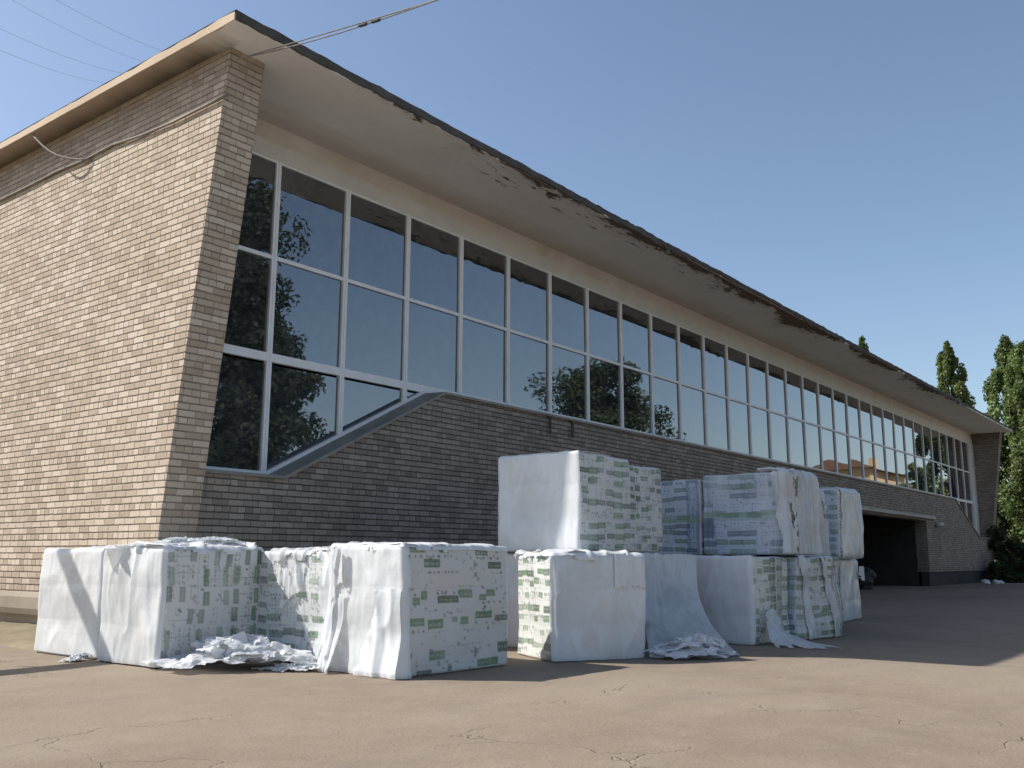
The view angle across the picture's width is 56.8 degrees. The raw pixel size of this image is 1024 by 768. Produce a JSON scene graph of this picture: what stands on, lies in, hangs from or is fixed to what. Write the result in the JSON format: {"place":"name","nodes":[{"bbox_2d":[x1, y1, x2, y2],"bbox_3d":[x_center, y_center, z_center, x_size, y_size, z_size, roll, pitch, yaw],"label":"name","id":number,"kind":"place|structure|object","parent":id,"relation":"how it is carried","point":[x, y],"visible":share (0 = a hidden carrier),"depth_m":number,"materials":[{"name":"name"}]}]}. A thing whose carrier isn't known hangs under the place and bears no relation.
{"place":"outdoors","nodes":[
{"label":"outdoors","id":0,"kind":"place"},
{"bbox_2d":[0,50,103,82],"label":"overhead wire","id":1,"kind":"object","parent":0,"point":[47,68],"visible":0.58,"depth_m":31.67,"materials":[{"name":"black metal"}]},
{"bbox_2d":[1,29,118,72],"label":"overhead wire","id":2,"kind":"object","parent":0,"point":[57,53],"visible":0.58,"depth_m":31.65,"materials":[{"name":"black metal"}]},
{"bbox_2d":[14,1,142,61],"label":"overhead wire","id":3,"kind":"object","parent":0,"point":[72,32],"visible":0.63,"depth_m":32.08,"materials":[{"name":"black metal"}]},
{"bbox_2d":[58,1,161,50],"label":"overhead wire","id":4,"kind":"object","parent":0,"point":[104,25],"visible":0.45,"depth_m":29.72,"materials":[{"name":"black metal"}]},
{"bbox_2d":[0,580,1023,767],"bbox_3d":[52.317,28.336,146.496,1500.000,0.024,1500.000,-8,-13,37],"label":"ground","id":5,"kind":"structure","parent":0,"point":[921,676],"depth_m":6.82,"materials":[{"name":"concrete"}]},
{"bbox_2d":[0,621,36,649],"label":"soil strip","id":6,"kind":"object","parent":5,"relation":"on","point":[20,635],"visible":0.27,"depth_m":12.36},
{"bbox_2d":[34,547,105,658],"bbox_3d":[-4.500,2.475,10.873,1.398,1.170,1.257,-8,-13,37],"label":"wrapped bale","id":7,"kind":"object","parent":5,"relation":"on","point":[69,604],"visible":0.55,"depth_m":10.37},
{"bbox_2d":[58,652,91,661],"bbox_3d":[-4.541,2.830,9.827,0.233,0.084,0.372,-3,-11,15],"label":"film scrap","id":8,"kind":"object","parent":5,"relation":"on","point":[76,657],"visible":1,"depth_m":9.80,"materials":[{"name":"white plastic"}]},
{"bbox_2d":[97,540,263,668],"bbox_3d":[-3.485,2.290,10.034,1.196,1.237,1.267,-8,-13,37],"label":"wrapped bale","id":9,"kind":"object","parent":5,"relation":"on","point":[165,600],"visible":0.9,"depth_m":9.60},
{"bbox_2d":[92,536,256,547],"bbox_3d":[-3.562,1.687,10.089,1.683,0.135,0.987,4,-11,-22],"label":"loose film","id":10,"kind":"object","parent":9,"relation":"on","point":[207,541],"visible":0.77,"depth_m":9.97,"materials":[{"name":"white plastic"}]},
{"bbox_2d":[142,631,332,668],"bbox_3d":[-2.604,2.574,9.190,2.000,0.354,1.070,-1,-11,6],"label":"film heap","id":11,"kind":"object","parent":5,"relation":"on","point":[240,647],"visible":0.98,"depth_m":9.04,"materials":[{"name":"white plastic"}]},
{"bbox_2d":[251,662,318,671],"bbox_3d":[-2.134,2.702,9.107,0.761,0.091,0.417,-3,-11,17],"label":"film heap","id":12,"kind":"object","parent":5,"relation":"on","point":[283,667],"visible":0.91,"depth_m":9.01,"materials":[{"name":"white plastic"}]},
{"bbox_2d":[257,547,331,662],"bbox_3d":[-1.872,2.363,10.240,1.430,1.180,1.294,-8,-13,37],"label":"wrapped bale","id":13,"kind":"object","parent":5,"relation":"on","point":[294,588],"visible":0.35,"depth_m":9.80},
{"bbox_2d":[315,541,507,679],"bbox_3d":[-0.976,2.184,9.379,1.162,1.225,1.723,-8,-14,39],"label":"wrapped bale","id":14,"kind":"object","parent":5,"relation":"on","point":[401,610],"visible":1,"depth_m":8.96},
{"bbox_2d":[0,9,1012,623],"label":"brick hall","id":15,"kind":"structure","parent":5,"relation":"on","point":[298,297],"depth_m":15.42,"materials":[{"name":"brick"}]},
{"bbox_2d":[31,134,90,160],"bbox_3d":[-7.071,-3.717,14.770,1.425,0.737,0.080,-5,-12,25],"label":"drop cable","id":16,"kind":"object","parent":15,"relation":"hanging from","point":[58,155],"visible":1,"depth_m":14.66,"materials":[{"name":"grey rubber"}]},
{"bbox_2d":[0,94,227,200],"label":"wall cable","id":17,"kind":"object","parent":15,"relation":"attached to","point":[126,140],"depth_m":13.88,"materials":[{"name":"grey rubber"}]},
{"bbox_2d":[206,151,278,470],"bbox_3d":[-4.091,-1.147,13.805,0.080,4.918,1.384,-8,-13,37],"label":"window","id":18,"kind":"structure","parent":15,"relation":"in","point":[237,438],"depth_m":14.00,"materials":[{"name":"glass"}]},
{"bbox_2d":[264,162,348,470],"bbox_3d":[-3.220,-0.951,14.913,0.080,4.894,1.448,-8,-13,37],"label":"window","id":19,"kind":"structure","parent":15,"relation":"in","point":[304,408],"depth_m":14.92,"materials":[{"name":"glass"}]},
{"bbox_2d":[236,0,437,59],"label":"overhead cable","id":20,"kind":"object","parent":15,"relation":"attached to","point":[366,23],"visible":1,"depth_m":11.21,"materials":[{"name":"rubber"}]},
{"bbox_2d":[340,190,408,432],"bbox_3d":[-2.329,-1.100,16.109,0.080,4.160,1.448,-8,-13,37],"label":"window","id":21,"kind":"structure","parent":15,"relation":"in","point":[375,314],"depth_m":16.12,"materials":[{"name":"glass"}]},
{"bbox_2d":[405,215,461,399],"bbox_3d":[-1.437,-1.249,17.305,0.080,3.427,1.448,-8,-13,37],"label":"window","id":22,"kind":"structure","parent":15,"relation":"in","point":[433,332],"depth_m":17.33,"materials":[{"name":"glass"}]},
{"bbox_2d":[460,236,508,404],"bbox_3d":[-0.546,-1.139,18.454,0.080,3.218,1.448,-8,-13,37],"label":"window","id":23,"kind":"structure","parent":15,"relation":"in","point":[485,270],"depth_m":18.48,"materials":[{"name":"glass"}]},
{"bbox_2d":[508,256,550,413],"bbox_3d":[0.344,-0.927,19.584,0.080,3.218,1.448,-8,-13,37],"label":"window","id":24,"kind":"structure","parent":15,"relation":"in","point":[529,336],"depth_m":19.61,"materials":[{"name":"glass"}]},
{"bbox_2d":[550,272,588,421],"bbox_3d":[1.234,-0.715,20.714,0.080,3.218,1.448,-8,-13,37],"label":"window","id":25,"kind":"structure","parent":15,"relation":"in","point":[568,299],"depth_m":20.75,"materials":[{"name":"glass"}]},
{"bbox_2d":[587,288,622,428],"bbox_3d":[2.125,-0.503,21.844,0.080,3.218,1.448,-8,-13,37],"label":"window","id":26,"kind":"structure","parent":15,"relation":"in","point":[604,311],"depth_m":21.88,"materials":[{"name":"glass"}]},
{"bbox_2d":[621,301,653,434],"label":"window","id":27,"kind":"structure","parent":15,"relation":"in","point":[636,334],"depth_m":23.02,"materials":[{"name":"glass"}]},
{"bbox_2d":[651,314,681,440],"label":"window","id":28,"kind":"structure","parent":15,"relation":"in","point":[665,333],"depth_m":24.15,"materials":[{"name":"glass"}]},
{"bbox_2d":[679,325,706,445],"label":"window","id":29,"kind":"structure","parent":15,"relation":"in","point":[691,343],"depth_m":25.28,"materials":[{"name":"glass"}]},
{"bbox_2d":[704,335,730,450],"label":"window","id":30,"kind":"structure","parent":15,"relation":"in","point":[715,352],"depth_m":26.42,"materials":[{"name":"glass"}]},
{"bbox_2d":[727,345,751,455],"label":"window","id":31,"kind":"structure","parent":15,"relation":"in","point":[737,360],"depth_m":27.55,"materials":[{"name":"glass"}]},
{"bbox_2d":[748,353,771,459],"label":"window","id":32,"kind":"structure","parent":15,"relation":"in","point":[758,367],"depth_m":28.69,"materials":[{"name":"glass"}]},
{"bbox_2d":[768,362,789,463],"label":"window","id":33,"kind":"structure","parent":15,"relation":"in","point":[780,446],"depth_m":29.83,"materials":[{"name":"glass"}]},
{"bbox_2d":[786,369,806,466],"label":"window","id":34,"kind":"structure","parent":15,"relation":"in","point":[794,381],"depth_m":30.96,"materials":[{"name":"glass"}]},
{"bbox_2d":[802,375,822,470],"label":"window","id":35,"kind":"structure","parent":15,"relation":"in","point":[813,442],"depth_m":32.10,"materials":[{"name":"glass"}]},
{"bbox_2d":[818,382,837,473],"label":"window","id":36,"kind":"structure","parent":15,"relation":"in","point":[826,402],"depth_m":33.23,"materials":[{"name":"glass"}]},
{"bbox_2d":[833,388,851,476],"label":"window","id":37,"kind":"structure","parent":15,"relation":"in","point":[839,397],"depth_m":34.37,"materials":[{"name":"glass"}]},
{"bbox_2d":[846,393,863,478],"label":"window","id":38,"kind":"structure","parent":15,"relation":"in","point":[853,404],"depth_m":35.49,"materials":[{"name":"glass"}]},
{"bbox_2d":[859,399,876,481],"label":"window","id":39,"kind":"structure","parent":15,"relation":"in","point":[865,407],"depth_m":36.64,"materials":[{"name":"glass"}]},
{"bbox_2d":[871,404,887,483],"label":"window","id":40,"kind":"structure","parent":15,"relation":"in","point":[877,412],"depth_m":37.77,"materials":[{"name":"glass"}]},
{"bbox_2d":[883,409,898,486],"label":"window","id":41,"kind":"structure","parent":15,"relation":"in","point":[888,416],"depth_m":38.90,"materials":[{"name":"glass"}]},
{"bbox_2d":[893,413,908,488],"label":"window","id":42,"kind":"structure","parent":15,"relation":"in","point":[898,420],"depth_m":40.03,"materials":[{"name":"glass"}]},
{"bbox_2d":[904,417,917,489],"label":"window","id":43,"kind":"structure","parent":15,"relation":"in","point":[908,424],"depth_m":41.17,"materials":[{"name":"glass"}]},
{"bbox_2d":[913,421,926,491],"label":"window","id":44,"kind":"structure","parent":15,"relation":"in","point":[918,431],"depth_m":42.30,"materials":[{"name":"glass"}]},
{"bbox_2d":[922,425,935,493],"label":"window","id":45,"kind":"structure","parent":15,"relation":"in","point":[927,439],"depth_m":43.43,"materials":[{"name":"glass"}]},
{"bbox_2d":[931,428,943,495],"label":"window","id":46,"kind":"structure","parent":15,"relation":"in","point":[934,433],"depth_m":44.57,"materials":[{"name":"glass"}]},
{"bbox_2d":[939,432,951,497],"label":"window","id":47,"kind":"structure","parent":15,"relation":"in","point":[943,437],"depth_m":45.71,"materials":[{"name":"glass"}]},
{"bbox_2d":[947,435,959,503],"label":"window","id":48,"kind":"structure","parent":15,"relation":"in","point":[950,440],"depth_m":46.84,"materials":[{"name":"glass"}]},
{"bbox_2d":[954,438,966,514],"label":"window","id":49,"kind":"structure","parent":15,"relation":"in","point":[958,446],"depth_m":47.93,"materials":[{"name":"glass"}]},
{"bbox_2d":[961,440,974,527],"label":"window","id":50,"kind":"structure","parent":15,"relation":"in","point":[965,452],"depth_m":49.01,"materials":[{"name":"glass"}]},
{"bbox_2d":[507,553,519,647],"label":"wrapped bale","id":51,"kind":"object","parent":5,"relation":"on","point":[513,606],"visible":0.04,"depth_m":11.49},
{"bbox_2d":[498,450,630,551],"bbox_3d":[0.668,1.492,11.807,1.245,1.181,1.226,-8,-13,37],"label":"wrapped bale","id":52,"kind":"object","parent":51,"relation":"on","point":[575,499],"visible":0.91,"depth_m":11.36},
{"bbox_2d":[514,549,645,661],"bbox_3d":[0.744,2.434,10.548,1.213,1.172,1.050,4,-11,-22],"label":"wrapped bale","id":53,"kind":"object","parent":5,"relation":"on","point":[581,605],"visible":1,"depth_m":10.14},
{"bbox_2d":[643,632,735,658],"bbox_3d":[1.974,2.840,10.320,1.081,0.253,0.749,8,-13,-38],"label":"film heap","id":54,"kind":"object","parent":5,"relation":"on","point":[697,644],"visible":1,"depth_m":10.22,"materials":[{"name":"white plastic"}]},
{"bbox_2d":[643,553,738,658],"bbox_3d":[2.078,2.559,11.152,1.018,1.139,1.961,-1,-11,5],"label":"film sheet","id":55,"kind":"object","parent":5,"relation":"on","point":[674,608],"visible":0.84,"depth_m":11.82,"materials":[{"name":"white plastic"}]},
{"bbox_2d":[697,555,789,645],"bbox_3d":[2.909,2.867,12.720,1.265,1.124,1.122,-9,-14,40],"label":"wrapped bale","id":56,"kind":"object","parent":5,"relation":"on","point":[740,596],"visible":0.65,"depth_m":12.17},
{"bbox_2d":[752,555,843,639],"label":"wrapped bale","id":57,"kind":"object","parent":5,"relation":"on","point":[815,607],"visible":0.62,"depth_m":12.97},
{"bbox_2d":[703,466,822,554],"bbox_3d":[3.585,1.844,13.588,1.333,1.196,1.256,-8,-13,37],"label":"wrapped bale","id":58,"kind":"object","parent":57,"relation":"on","point":[769,510],"visible":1,"depth_m":13.15},
{"bbox_2d":[766,607,838,648],"bbox_3d":[3.510,3.017,11.717,0.568,0.458,0.907,8,-13,-35],"label":"film sheet","id":59,"kind":"object","parent":5,"relation":"on","point":[778,634],"visible":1,"depth_m":11.81,"materials":[{"name":"white plastic"}]},
{"bbox_2d":[838,559,864,621],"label":"wrapped bale","id":60,"kind":"object","parent":5,"relation":"on","point":[848,582],"visible":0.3,"depth_m":16.91},
{"bbox_2d":[819,487,863,558],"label":"wrapped bale","id":61,"kind":"object","parent":60,"relation":"on","point":[844,517],"visible":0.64,"depth_m":16.52},
{"bbox_2d":[858,335,868,350],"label":"poplar tree","id":62,"kind":"object","parent":5,"relation":"on","point":[861,341],"visible":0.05,"depth_m":85.79,"materials":[{"name":"green plant"}]},
{"bbox_2d":[858,566,876,588],"bbox_3d":[13.107,7.227,35.434,0.968,0.877,1.198,-8,-13,37],"label":"dark sack","id":63,"kind":"object","parent":5,"relation":"on","point":[870,577],"visible":0.41,"depth_m":35.10,"materials":[{"name":"paint"}]},
{"bbox_2d":[935,341,975,407],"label":"poplar tree","id":64,"kind":"object","parent":5,"relation":"on","point":[947,362],"visible":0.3,"depth_m":85.29,"materials":[{"name":"green plant"}]},
{"bbox_2d":[981,579,990,583],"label":"plastic scrap","id":65,"kind":"object","parent":5,"relation":"on","point":[984,581],"visible":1,"depth_m":42.88,"materials":[{"name":"white plastic"}]},
{"bbox_2d":[982,334,1023,558],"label":"poplar tree","id":66,"kind":"object","parent":5,"relation":"on","point":[993,386],"visible":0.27,"depth_m":56.12,"materials":[{"name":"green plant"}]},
{"bbox_2d":[986,552,1023,582],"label":"bush","id":67,"kind":"object","parent":5,"relation":"on","point":[1004,571],"visible":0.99,"depth_m":46.66,"materials":[{"name":"green plant"}]},
{"bbox_2d":[986,524,1023,565],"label":"bush","id":68,"kind":"object","parent":5,"relation":"on","point":[999,535],"visible":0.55,"depth_m":49.20,"materials":[{"name":"green plant"}]},
{"bbox_2d":[994,500,1020,560],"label":"bush","id":69,"kind":"object","parent":5,"relation":"on","point":[1001,522],"visible":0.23,"depth_m":54.52,"materials":[{"name":"green plant"}]},
{"bbox_2d":[998,340,1023,542],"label":"poplar tree","id":70,"kind":"object","parent":5,"relation":"on","point":[1014,395],"visible":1,"depth_m":52.94,"materials":[{"name":"green plant"}]},
{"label":"wrapped bale","id":71,"kind":"object","parent":5,"relation":"on","visible":0},
{"bbox_2d":[733,489,830,555],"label":"wrapped bale","id":72,"kind":"object","parent":71,"relation":"on","point":[824,530],"visible":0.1,"depth_m":14.62},
{"bbox_2d":[0,0,1023,560],"label":"sky","id":73,"kind":"structure","parent":0,"point":[857,166],"materials":[{"name":"blue"}]},
{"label":"wrapped bale","id":74,"kind":"object","parent":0,"visible":0},
{"bbox_2d":[629,465,662,552],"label":"wrapped bale","id":75,"kind":"object","parent":74,"relation":"on","point":[646,514],"visible":0.36,"depth_m":12.27},
{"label":"wrapped bale","id":76,"kind":"object","parent":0,"visible":0},
{"bbox_2d":[642,479,732,555],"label":"wrapped bale","id":77,"kind":"object","parent":76,"relation":"on","point":[682,515],"visible":0.38,"depth_m":13.76}
]}

